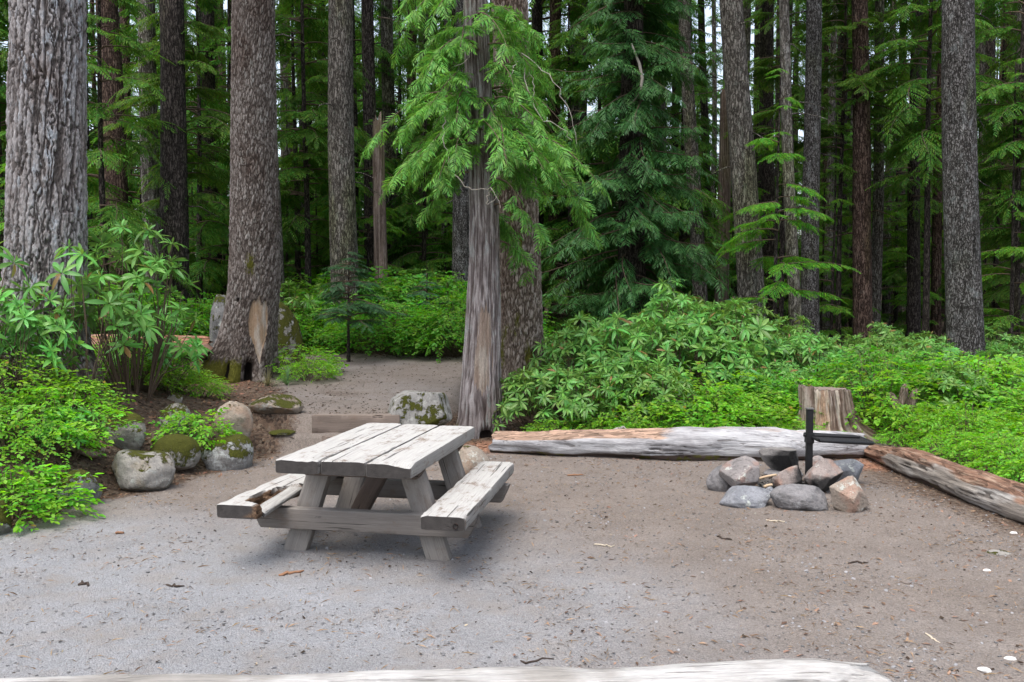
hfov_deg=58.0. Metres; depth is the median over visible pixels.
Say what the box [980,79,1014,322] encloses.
hemlock sapling
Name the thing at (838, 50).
conifer tree
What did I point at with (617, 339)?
rhododendron bush
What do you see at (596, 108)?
conifer tree
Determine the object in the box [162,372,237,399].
huckleberry bush
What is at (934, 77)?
conifer tree
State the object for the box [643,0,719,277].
conifer tree
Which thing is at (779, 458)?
fire ring stone
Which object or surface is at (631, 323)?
rhododendron bush
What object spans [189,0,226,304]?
hemlock tree
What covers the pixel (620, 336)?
rhododendron bush
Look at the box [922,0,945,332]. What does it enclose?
conifer tree
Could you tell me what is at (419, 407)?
boulder
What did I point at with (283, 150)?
conifer tree
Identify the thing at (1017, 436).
huckleberry bush
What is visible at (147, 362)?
huckleberry bush
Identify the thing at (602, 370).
rhododendron bush
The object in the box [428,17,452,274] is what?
conifer tree
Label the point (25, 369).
huckleberry bush
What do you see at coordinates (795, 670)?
fallen log
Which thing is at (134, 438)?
boulder
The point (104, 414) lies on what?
huckleberry bush
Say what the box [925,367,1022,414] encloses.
leafy shrub
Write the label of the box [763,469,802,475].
fire ring stone
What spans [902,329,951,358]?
rhododendron bush
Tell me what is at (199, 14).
conifer tree
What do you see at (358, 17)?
conifer tree
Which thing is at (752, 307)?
rhododendron bush
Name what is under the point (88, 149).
hemlock tree
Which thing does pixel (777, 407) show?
huckleberry bush
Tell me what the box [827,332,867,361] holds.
rhododendron bush
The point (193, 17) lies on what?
conifer tree
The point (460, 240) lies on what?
hemlock tree
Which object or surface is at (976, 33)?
conifer tree
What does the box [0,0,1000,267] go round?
sky
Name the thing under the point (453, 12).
conifer tree
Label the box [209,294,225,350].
boulder
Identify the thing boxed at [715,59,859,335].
hemlock sapling
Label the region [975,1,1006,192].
conifer tree
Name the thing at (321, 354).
huckleberry bush
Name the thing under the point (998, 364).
huckleberry bush
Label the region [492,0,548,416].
hemlock tree
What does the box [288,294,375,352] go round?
leafy shrub
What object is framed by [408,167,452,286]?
hemlock sapling
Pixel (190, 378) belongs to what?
huckleberry bush
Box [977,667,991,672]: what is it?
white chip
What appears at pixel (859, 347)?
rhododendron bush
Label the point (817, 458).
fire ring stone
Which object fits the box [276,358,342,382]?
huckleberry bush
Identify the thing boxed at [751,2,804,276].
conifer tree
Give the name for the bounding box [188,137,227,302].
hemlock sapling
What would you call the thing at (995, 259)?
hemlock sapling
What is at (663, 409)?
huckleberry bush
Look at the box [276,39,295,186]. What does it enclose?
conifer tree
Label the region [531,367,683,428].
leafy shrub
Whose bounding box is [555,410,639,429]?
huckleberry bush
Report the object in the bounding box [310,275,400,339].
rhododendron bush
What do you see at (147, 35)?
hemlock tree
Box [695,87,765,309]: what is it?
snag tree
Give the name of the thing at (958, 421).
huckleberry bush
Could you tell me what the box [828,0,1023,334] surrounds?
hemlock sapling
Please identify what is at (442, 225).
conifer tree
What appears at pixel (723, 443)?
fallen log
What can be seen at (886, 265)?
hemlock sapling
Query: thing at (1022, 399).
leafy shrub
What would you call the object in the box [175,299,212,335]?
leafy shrub
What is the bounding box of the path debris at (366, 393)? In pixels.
[268,354,476,445]
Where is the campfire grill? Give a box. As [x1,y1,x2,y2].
[803,407,874,484]
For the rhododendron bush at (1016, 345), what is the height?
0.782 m
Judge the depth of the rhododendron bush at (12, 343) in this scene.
8.61 m
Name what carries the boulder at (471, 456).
on the ground
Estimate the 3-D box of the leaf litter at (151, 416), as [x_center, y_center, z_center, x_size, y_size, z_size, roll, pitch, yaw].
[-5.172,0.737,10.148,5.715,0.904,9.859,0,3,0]
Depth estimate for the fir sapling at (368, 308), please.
15.49 m
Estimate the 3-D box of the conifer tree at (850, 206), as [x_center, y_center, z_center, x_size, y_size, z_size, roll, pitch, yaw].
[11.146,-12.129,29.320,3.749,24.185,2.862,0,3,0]
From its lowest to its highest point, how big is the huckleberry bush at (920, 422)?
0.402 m
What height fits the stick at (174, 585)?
0.022 m
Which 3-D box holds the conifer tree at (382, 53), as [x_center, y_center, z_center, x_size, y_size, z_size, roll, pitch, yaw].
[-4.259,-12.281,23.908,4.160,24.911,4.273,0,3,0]
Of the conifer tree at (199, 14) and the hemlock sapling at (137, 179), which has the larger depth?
the conifer tree at (199, 14)
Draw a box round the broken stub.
[887,383,918,412]
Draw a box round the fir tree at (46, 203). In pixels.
[0,0,103,393]
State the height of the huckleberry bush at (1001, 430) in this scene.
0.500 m
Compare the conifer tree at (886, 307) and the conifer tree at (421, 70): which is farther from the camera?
the conifer tree at (421, 70)
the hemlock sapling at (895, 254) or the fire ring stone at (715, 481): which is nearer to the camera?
the fire ring stone at (715, 481)
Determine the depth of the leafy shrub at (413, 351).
16.39 m
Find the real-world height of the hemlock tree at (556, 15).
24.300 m
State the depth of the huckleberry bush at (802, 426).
10.28 m
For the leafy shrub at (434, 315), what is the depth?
16.02 m
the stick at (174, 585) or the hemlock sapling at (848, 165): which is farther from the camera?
the hemlock sapling at (848, 165)
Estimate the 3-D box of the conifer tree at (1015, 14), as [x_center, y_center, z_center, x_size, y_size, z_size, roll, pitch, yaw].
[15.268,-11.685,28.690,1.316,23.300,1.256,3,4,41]
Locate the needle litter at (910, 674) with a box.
[0,454,1023,681]
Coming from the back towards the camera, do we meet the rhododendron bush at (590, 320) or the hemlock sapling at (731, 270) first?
the hemlock sapling at (731, 270)
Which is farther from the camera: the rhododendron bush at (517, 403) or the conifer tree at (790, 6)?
the conifer tree at (790, 6)
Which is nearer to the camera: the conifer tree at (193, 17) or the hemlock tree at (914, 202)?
the hemlock tree at (914, 202)
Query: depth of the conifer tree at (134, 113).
41.69 m
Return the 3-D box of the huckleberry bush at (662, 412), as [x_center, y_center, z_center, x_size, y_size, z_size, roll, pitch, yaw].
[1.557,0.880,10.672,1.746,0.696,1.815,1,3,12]
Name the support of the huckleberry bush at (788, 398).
on the ground
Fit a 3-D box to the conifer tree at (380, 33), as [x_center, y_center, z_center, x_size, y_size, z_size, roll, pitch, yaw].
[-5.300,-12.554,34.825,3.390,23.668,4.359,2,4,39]
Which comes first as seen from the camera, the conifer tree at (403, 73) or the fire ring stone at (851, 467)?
the fire ring stone at (851, 467)
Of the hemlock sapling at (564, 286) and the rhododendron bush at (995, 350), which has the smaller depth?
the rhododendron bush at (995, 350)
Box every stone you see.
[159,403,190,433]
[167,393,182,402]
[269,429,295,434]
[706,465,730,491]
[719,456,759,486]
[719,485,770,507]
[759,447,798,470]
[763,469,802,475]
[769,484,827,510]
[772,465,802,486]
[804,458,842,491]
[813,455,822,464]
[829,475,869,512]
[834,459,863,482]
[986,549,1011,554]
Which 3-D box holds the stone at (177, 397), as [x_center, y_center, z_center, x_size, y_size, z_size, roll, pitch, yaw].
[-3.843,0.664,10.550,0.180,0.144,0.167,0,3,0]
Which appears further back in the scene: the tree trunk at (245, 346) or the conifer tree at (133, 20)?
the conifer tree at (133, 20)
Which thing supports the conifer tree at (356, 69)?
on the ground
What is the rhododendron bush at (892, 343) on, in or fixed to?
on the ground
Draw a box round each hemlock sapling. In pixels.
[0,0,95,272]
[0,163,5,230]
[4,0,198,332]
[86,0,228,305]
[88,0,231,274]
[126,0,292,321]
[132,115,139,292]
[185,0,313,302]
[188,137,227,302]
[194,122,229,294]
[220,0,366,297]
[220,0,392,318]
[275,3,362,284]
[276,93,328,278]
[277,0,362,254]
[284,144,315,279]
[300,180,329,283]
[324,0,452,281]
[326,111,409,278]
[357,1,453,297]
[387,154,430,275]
[396,11,493,270]
[404,133,449,270]
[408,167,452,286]
[411,112,453,276]
[498,2,605,317]
[531,0,617,340]
[542,169,587,338]
[543,0,662,316]
[606,0,735,310]
[672,18,757,289]
[703,151,735,298]
[707,100,786,317]
[712,188,733,298]
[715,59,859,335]
[722,0,849,328]
[757,61,843,323]
[761,172,800,325]
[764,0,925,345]
[778,76,882,325]
[779,115,882,337]
[784,162,851,335]
[797,39,893,317]
[819,133,881,334]
[826,121,938,335]
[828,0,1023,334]
[843,75,943,330]
[871,35,944,330]
[871,157,906,326]
[881,208,944,336]
[892,109,983,329]
[905,187,944,316]
[920,1,1023,341]
[920,84,995,297]
[928,0,1023,348]
[941,156,1008,331]
[980,26,1023,329]
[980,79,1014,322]
[980,140,1011,312]
[981,58,1023,338]
[986,161,1015,315]
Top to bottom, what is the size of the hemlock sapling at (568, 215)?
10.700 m
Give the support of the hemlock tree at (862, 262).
on the ground
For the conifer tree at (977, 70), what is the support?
on the ground
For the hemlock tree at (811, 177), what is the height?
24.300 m
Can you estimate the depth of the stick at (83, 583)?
5.37 m
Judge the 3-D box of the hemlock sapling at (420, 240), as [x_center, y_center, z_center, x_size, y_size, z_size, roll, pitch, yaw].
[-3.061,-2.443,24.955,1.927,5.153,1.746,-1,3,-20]
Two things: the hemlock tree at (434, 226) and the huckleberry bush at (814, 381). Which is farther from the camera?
the hemlock tree at (434, 226)
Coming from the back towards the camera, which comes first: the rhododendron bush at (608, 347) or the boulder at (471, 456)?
the rhododendron bush at (608, 347)
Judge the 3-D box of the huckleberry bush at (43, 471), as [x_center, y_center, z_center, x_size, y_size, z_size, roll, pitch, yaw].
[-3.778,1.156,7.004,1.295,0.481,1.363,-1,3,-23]
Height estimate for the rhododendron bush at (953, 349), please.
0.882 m
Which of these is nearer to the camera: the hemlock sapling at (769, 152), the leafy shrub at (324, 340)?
the leafy shrub at (324, 340)
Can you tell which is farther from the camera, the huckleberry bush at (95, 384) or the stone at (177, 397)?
the stone at (177, 397)
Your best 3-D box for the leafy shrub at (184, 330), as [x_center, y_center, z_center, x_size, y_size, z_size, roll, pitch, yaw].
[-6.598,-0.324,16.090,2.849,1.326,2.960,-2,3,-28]
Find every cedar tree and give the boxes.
[359,0,611,438]
[539,0,737,358]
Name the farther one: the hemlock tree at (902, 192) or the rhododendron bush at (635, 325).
the hemlock tree at (902, 192)
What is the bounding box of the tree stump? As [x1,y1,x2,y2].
[796,385,883,441]
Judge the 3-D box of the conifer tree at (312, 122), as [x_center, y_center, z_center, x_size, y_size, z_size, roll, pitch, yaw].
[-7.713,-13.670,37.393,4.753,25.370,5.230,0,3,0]
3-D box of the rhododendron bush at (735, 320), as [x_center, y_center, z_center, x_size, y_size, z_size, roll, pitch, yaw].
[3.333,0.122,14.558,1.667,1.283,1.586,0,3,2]
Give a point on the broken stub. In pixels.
(902, 396)
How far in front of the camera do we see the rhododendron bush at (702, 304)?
14.56 m
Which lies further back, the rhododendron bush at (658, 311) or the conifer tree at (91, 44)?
the conifer tree at (91, 44)
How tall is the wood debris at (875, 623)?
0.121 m
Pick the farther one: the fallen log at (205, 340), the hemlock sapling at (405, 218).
the hemlock sapling at (405, 218)
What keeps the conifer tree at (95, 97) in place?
on the ground
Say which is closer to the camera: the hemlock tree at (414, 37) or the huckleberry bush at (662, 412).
the huckleberry bush at (662, 412)
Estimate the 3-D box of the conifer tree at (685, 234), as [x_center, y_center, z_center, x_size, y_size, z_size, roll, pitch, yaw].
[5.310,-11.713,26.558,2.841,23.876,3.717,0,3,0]
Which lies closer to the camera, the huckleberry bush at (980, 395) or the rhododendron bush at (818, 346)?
the huckleberry bush at (980, 395)
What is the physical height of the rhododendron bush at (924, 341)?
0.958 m
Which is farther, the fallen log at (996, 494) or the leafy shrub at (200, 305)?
the leafy shrub at (200, 305)
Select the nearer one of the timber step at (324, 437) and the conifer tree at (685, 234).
the timber step at (324, 437)
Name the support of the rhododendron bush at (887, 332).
on the ground
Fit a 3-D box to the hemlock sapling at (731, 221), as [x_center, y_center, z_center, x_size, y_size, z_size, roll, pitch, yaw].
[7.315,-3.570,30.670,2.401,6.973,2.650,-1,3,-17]
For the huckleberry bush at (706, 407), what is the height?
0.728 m
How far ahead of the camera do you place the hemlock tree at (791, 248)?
18.74 m
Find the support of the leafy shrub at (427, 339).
on the ground
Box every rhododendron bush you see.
[0,240,31,388]
[0,289,93,398]
[8,239,142,405]
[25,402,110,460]
[72,219,211,401]
[111,303,207,395]
[280,280,324,338]
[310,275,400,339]
[385,268,452,324]
[440,281,466,301]
[492,363,587,432]
[526,365,619,430]
[527,326,630,414]
[544,310,630,383]
[561,308,695,413]
[580,321,660,370]
[580,355,676,428]
[586,314,639,334]
[609,363,705,427]
[623,313,715,372]
[627,315,744,395]
[629,290,739,365]
[640,277,709,363]
[669,296,800,374]
[683,335,783,414]
[712,309,768,357]
[715,302,791,369]
[731,328,805,379]
[757,359,820,407]
[768,313,834,370]
[770,330,854,384]
[809,369,856,399]
[821,356,883,401]
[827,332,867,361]
[834,337,895,384]
[854,321,913,361]
[867,335,927,372]
[875,336,948,392]
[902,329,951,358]
[907,336,977,370]
[909,361,1004,423]
[970,343,1023,376]
[984,320,1023,358]
[987,369,1023,414]
[1002,335,1023,356]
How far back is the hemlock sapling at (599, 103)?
29.64 m
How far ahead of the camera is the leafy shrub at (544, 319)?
18.89 m
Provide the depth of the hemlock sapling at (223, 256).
28.89 m
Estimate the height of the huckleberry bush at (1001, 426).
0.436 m
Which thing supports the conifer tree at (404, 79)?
on the ground
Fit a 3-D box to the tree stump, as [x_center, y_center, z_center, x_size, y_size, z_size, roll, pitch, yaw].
[3.797,0.884,10.792,1.154,0.760,0.943,0,3,0]
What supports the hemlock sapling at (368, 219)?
on the ground
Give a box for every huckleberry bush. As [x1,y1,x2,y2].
[0,349,90,416]
[0,368,137,424]
[0,384,149,453]
[0,400,112,474]
[0,458,105,531]
[0,476,73,532]
[92,336,188,382]
[101,357,185,393]
[147,407,241,449]
[157,360,216,392]
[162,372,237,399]
[265,343,348,376]
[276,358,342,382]
[520,418,582,430]
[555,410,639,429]
[577,388,719,429]
[604,385,717,427]
[610,417,668,428]
[619,360,791,425]
[637,382,789,427]
[642,400,742,427]
[667,414,741,427]
[685,376,798,424]
[691,390,814,429]
[748,377,876,428]
[758,388,861,428]
[769,420,826,430]
[787,356,975,436]
[787,395,891,433]
[853,366,1023,426]
[871,400,971,441]
[872,430,916,446]
[876,351,1023,428]
[896,394,984,432]
[898,407,984,448]
[906,406,1016,451]
[908,430,1004,467]
[910,398,1023,448]
[922,375,1023,427]
[923,355,1023,406]
[930,428,1023,468]
[963,437,1023,482]
[967,414,1023,445]
[970,409,1023,458]
[972,382,1023,434]
[982,448,1023,482]
[983,418,1023,456]
[991,394,1023,419]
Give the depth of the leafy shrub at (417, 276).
18.70 m
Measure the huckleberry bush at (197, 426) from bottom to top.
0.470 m
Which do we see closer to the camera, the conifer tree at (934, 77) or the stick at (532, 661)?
the stick at (532, 661)
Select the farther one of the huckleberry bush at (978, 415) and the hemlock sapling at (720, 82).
the hemlock sapling at (720, 82)
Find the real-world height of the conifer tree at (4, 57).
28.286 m
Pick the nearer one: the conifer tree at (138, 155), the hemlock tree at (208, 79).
the hemlock tree at (208, 79)
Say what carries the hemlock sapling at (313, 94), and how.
on the ground
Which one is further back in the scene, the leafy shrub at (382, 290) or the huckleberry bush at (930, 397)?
the leafy shrub at (382, 290)
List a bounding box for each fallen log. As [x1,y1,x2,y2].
[0,658,892,681]
[91,334,212,360]
[488,426,868,460]
[864,444,1023,523]
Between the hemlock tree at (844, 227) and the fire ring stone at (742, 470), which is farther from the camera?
the hemlock tree at (844, 227)
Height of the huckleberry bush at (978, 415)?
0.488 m
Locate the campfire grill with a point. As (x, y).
(809, 436)
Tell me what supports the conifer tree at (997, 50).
on the ground
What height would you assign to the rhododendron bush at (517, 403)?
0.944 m
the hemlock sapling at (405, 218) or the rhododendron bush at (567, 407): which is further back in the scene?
the hemlock sapling at (405, 218)
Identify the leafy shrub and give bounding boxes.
[88,272,154,331]
[89,276,209,336]
[90,285,207,335]
[116,290,214,354]
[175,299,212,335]
[189,301,320,344]
[280,276,393,346]
[282,270,330,329]
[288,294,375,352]
[298,265,434,345]
[300,311,378,353]
[301,268,457,349]
[310,299,441,355]
[312,315,402,354]
[319,294,464,356]
[362,271,500,347]
[376,317,464,357]
[381,293,466,362]
[382,275,545,346]
[390,306,465,358]
[419,285,562,347]
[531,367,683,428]
[650,377,764,425]
[721,369,803,426]
[797,345,961,411]
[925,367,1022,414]
[998,385,1023,433]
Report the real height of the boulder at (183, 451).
0.345 m
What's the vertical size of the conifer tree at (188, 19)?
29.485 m
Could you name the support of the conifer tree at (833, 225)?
on the ground
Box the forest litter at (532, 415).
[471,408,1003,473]
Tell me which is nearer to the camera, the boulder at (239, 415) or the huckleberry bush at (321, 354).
the boulder at (239, 415)
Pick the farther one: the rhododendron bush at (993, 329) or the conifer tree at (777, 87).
the conifer tree at (777, 87)
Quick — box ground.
[0,268,1023,681]
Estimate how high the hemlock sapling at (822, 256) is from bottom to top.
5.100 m
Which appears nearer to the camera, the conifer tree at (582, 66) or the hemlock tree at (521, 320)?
the hemlock tree at (521, 320)
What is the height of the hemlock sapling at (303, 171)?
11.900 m
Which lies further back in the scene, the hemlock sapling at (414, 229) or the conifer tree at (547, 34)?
the conifer tree at (547, 34)
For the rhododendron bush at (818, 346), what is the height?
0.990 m
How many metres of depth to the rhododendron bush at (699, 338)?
11.64 m
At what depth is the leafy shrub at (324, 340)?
17.30 m
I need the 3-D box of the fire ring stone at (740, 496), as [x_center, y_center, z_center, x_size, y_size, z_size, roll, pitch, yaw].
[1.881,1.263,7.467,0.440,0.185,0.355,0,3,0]
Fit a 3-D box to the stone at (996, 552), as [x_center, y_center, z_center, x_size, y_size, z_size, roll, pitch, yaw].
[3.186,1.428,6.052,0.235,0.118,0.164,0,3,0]
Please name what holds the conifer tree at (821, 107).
on the ground
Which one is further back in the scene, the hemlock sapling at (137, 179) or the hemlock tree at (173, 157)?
the hemlock sapling at (137, 179)
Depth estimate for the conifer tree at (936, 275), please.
23.73 m
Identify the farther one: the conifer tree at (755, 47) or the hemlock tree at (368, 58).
the conifer tree at (755, 47)
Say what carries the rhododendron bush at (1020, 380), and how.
on the ground
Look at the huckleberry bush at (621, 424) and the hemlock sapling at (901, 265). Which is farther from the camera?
the hemlock sapling at (901, 265)
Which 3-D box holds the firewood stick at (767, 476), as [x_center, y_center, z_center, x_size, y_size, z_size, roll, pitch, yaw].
[2.212,1.178,8.013,0.165,0.072,0.026,2,3,30]
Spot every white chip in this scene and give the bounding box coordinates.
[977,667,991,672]
[1004,656,1016,659]
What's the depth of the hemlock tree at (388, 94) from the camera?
24.53 m
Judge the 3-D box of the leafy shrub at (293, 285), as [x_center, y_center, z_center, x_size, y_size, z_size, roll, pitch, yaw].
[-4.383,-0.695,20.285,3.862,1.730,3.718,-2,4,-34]
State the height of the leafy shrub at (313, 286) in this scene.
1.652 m
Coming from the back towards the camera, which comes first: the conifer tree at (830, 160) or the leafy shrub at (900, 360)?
the conifer tree at (830, 160)
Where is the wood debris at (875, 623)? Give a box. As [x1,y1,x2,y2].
[432,443,1023,678]
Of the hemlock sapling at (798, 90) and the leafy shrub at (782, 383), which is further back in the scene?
the hemlock sapling at (798, 90)
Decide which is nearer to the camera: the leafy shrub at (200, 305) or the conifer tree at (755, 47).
the leafy shrub at (200, 305)
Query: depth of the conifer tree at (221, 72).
48.47 m
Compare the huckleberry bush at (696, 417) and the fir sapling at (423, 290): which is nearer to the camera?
the huckleberry bush at (696, 417)
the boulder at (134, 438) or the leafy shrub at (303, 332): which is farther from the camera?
the leafy shrub at (303, 332)
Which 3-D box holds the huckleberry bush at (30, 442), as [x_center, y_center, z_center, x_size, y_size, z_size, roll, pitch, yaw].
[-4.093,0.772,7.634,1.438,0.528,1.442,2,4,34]
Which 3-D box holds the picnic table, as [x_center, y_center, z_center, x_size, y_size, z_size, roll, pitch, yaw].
[-0.868,1.056,6.340,1.576,0.733,1.786,1,3,11]
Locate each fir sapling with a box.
[309,249,411,361]
[391,273,457,349]
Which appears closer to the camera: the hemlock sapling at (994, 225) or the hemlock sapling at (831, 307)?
the hemlock sapling at (831, 307)
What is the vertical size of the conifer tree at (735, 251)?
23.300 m
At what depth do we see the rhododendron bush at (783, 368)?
11.92 m
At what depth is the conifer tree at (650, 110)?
35.70 m
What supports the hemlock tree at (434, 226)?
on the ground
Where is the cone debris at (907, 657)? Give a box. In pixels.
[19,461,1019,675]
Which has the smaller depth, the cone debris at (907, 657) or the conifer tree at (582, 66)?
the cone debris at (907, 657)
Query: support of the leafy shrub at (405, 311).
on the ground
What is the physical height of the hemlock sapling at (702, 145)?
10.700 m
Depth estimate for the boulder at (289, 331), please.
15.11 m
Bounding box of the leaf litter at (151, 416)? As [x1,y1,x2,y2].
[0,360,292,525]
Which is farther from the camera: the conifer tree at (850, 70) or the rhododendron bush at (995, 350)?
the conifer tree at (850, 70)
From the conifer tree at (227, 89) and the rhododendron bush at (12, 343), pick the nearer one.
the rhododendron bush at (12, 343)
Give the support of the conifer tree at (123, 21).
on the ground
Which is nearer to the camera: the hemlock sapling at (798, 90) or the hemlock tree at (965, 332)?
the hemlock tree at (965, 332)
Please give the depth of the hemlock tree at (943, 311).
35.79 m
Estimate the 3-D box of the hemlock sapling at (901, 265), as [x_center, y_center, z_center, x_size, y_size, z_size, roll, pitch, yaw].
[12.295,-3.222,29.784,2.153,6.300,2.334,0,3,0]
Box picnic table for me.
[217,423,513,560]
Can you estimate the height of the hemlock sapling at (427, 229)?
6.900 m
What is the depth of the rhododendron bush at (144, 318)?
9.92 m
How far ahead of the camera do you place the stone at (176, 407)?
9.29 m
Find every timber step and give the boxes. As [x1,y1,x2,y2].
[312,414,399,432]
[322,435,335,440]
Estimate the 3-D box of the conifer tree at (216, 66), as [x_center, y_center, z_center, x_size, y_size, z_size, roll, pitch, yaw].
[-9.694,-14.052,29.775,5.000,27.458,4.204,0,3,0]
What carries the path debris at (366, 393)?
on the ground
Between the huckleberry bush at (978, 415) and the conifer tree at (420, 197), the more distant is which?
the conifer tree at (420, 197)
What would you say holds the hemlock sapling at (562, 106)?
on the ground
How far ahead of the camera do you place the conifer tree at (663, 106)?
30.29 m
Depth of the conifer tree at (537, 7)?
27.14 m
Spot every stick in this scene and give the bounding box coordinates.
[78,580,88,585]
[166,583,184,586]
[278,570,303,575]
[520,657,553,663]
[759,474,776,479]
[848,560,867,563]
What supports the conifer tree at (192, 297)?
on the ground
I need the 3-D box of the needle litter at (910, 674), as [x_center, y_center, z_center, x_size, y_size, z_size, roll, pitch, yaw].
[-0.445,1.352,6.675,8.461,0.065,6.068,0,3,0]
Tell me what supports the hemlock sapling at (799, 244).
on the ground
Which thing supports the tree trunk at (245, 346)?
on the ground
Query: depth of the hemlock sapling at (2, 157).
23.78 m
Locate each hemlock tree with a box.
[86,0,97,304]
[94,0,139,292]
[112,0,159,303]
[159,0,218,334]
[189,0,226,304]
[227,34,303,300]
[278,1,328,206]
[317,0,385,349]
[358,0,405,281]
[375,0,421,279]
[376,0,449,274]
[401,1,451,269]
[428,0,469,309]
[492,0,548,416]
[538,0,583,338]
[544,0,611,329]
[677,0,714,302]
[696,0,723,301]
[706,0,765,334]
[722,0,780,325]
[760,0,845,337]
[770,0,829,331]
[805,0,888,327]
[819,0,897,340]
[833,0,942,344]
[844,0,919,336]
[885,0,937,322]
[896,1,995,317]
[941,0,995,361]
[976,0,1000,326]
[980,0,1023,335]
[996,0,1013,326]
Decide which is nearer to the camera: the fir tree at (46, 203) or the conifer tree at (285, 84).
the fir tree at (46, 203)
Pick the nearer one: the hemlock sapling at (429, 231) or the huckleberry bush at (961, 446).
the huckleberry bush at (961, 446)
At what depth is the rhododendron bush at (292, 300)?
17.97 m
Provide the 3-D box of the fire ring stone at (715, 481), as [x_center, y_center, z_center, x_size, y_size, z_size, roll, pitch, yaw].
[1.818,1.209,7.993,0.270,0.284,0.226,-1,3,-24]
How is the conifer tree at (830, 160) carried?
on the ground
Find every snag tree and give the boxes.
[372,16,424,285]
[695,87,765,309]
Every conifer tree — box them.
[0,0,95,167]
[0,0,98,281]
[0,7,139,248]
[88,13,188,234]
[89,33,96,256]
[90,0,100,257]
[118,2,137,110]
[119,2,131,272]
[130,3,194,199]
[130,4,193,60]
[132,0,196,232]
[132,16,159,239]
[139,0,226,298]
[186,0,294,287]
[191,2,206,302]
[214,0,217,138]
[217,1,227,292]
[275,0,326,279]
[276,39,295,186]
[279,0,284,158]
[281,14,293,277]
[282,0,403,198]
[283,0,428,285]
[284,26,362,277]
[291,0,381,278]
[327,1,417,208]
[354,0,417,123]
[375,24,416,116]
[393,6,430,229]
[394,5,451,252]
[395,10,427,273]
[404,5,494,270]
[414,0,647,310]
[420,0,490,270]
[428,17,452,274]
[440,2,451,270]
[528,3,566,93]
[529,8,567,126]
[531,0,735,326]
[542,0,601,332]
[565,2,616,271]
[616,0,718,292]
[643,0,695,268]
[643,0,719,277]
[650,0,657,249]
[658,12,666,232]
[684,0,692,294]
[695,0,720,267]
[695,1,752,124]
[705,0,750,306]
[713,16,735,306]
[716,0,802,255]
[729,187,734,296]
[751,0,779,226]
[751,0,805,192]
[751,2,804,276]
[752,0,822,325]
[758,1,761,218]
[774,0,837,182]
[778,0,905,309]
[792,0,851,310]
[792,2,837,289]
[797,3,944,312]
[822,0,841,337]
[822,0,899,327]
[822,3,885,216]
[822,95,836,320]
[872,0,936,163]
[882,0,908,329]
[884,12,999,318]
[905,0,936,233]
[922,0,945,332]
[925,0,1003,44]
[930,1,942,341]
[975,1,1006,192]
[976,5,1000,144]
[978,2,984,236]
[995,0,1016,328]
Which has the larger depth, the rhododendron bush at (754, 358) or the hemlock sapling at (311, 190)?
the hemlock sapling at (311, 190)
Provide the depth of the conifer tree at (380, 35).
41.74 m
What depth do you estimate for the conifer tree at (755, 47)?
48.23 m
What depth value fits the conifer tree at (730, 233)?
35.55 m
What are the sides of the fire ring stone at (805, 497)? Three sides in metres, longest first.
0.452 x 0.349 x 0.235 m
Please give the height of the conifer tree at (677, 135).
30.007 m
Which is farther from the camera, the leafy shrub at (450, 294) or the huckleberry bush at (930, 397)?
the leafy shrub at (450, 294)
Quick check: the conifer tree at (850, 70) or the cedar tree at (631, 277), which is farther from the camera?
the conifer tree at (850, 70)
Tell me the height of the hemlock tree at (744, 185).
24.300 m
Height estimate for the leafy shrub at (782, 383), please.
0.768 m
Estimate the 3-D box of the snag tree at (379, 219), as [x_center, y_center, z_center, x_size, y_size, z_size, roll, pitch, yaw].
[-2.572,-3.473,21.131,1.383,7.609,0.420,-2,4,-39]
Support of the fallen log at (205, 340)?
on the ground
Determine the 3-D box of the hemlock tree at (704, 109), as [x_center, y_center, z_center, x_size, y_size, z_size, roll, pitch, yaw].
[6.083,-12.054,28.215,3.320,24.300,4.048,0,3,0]
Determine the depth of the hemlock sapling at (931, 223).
34.42 m
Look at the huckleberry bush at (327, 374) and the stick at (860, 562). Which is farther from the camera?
the huckleberry bush at (327, 374)
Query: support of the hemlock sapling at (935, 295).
on the ground
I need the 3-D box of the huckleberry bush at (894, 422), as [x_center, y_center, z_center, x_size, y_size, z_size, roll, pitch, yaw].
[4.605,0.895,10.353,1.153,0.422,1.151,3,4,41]
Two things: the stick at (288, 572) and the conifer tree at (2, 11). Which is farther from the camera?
the conifer tree at (2, 11)
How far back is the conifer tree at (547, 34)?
41.03 m
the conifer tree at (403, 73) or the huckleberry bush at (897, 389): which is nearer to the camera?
the huckleberry bush at (897, 389)
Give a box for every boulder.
[0,500,11,533]
[53,469,101,506]
[65,436,104,457]
[103,411,145,449]
[111,449,175,490]
[151,433,200,470]
[201,434,253,470]
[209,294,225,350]
[214,401,252,437]
[248,394,303,413]
[278,302,304,365]
[388,390,451,426]
[459,445,489,473]
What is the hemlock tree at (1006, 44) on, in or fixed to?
on the ground
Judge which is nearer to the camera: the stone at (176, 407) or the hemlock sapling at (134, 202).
the stone at (176, 407)
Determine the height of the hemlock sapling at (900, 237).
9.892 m
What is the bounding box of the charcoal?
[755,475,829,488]
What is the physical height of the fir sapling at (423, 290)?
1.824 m
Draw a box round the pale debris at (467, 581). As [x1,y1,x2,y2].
[5,460,1022,681]
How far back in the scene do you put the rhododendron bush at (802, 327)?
14.50 m
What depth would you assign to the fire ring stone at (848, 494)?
7.17 m
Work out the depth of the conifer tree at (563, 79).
50.15 m
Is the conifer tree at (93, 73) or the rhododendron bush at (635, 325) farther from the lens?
the conifer tree at (93, 73)
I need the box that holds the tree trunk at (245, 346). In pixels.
[183,0,280,383]

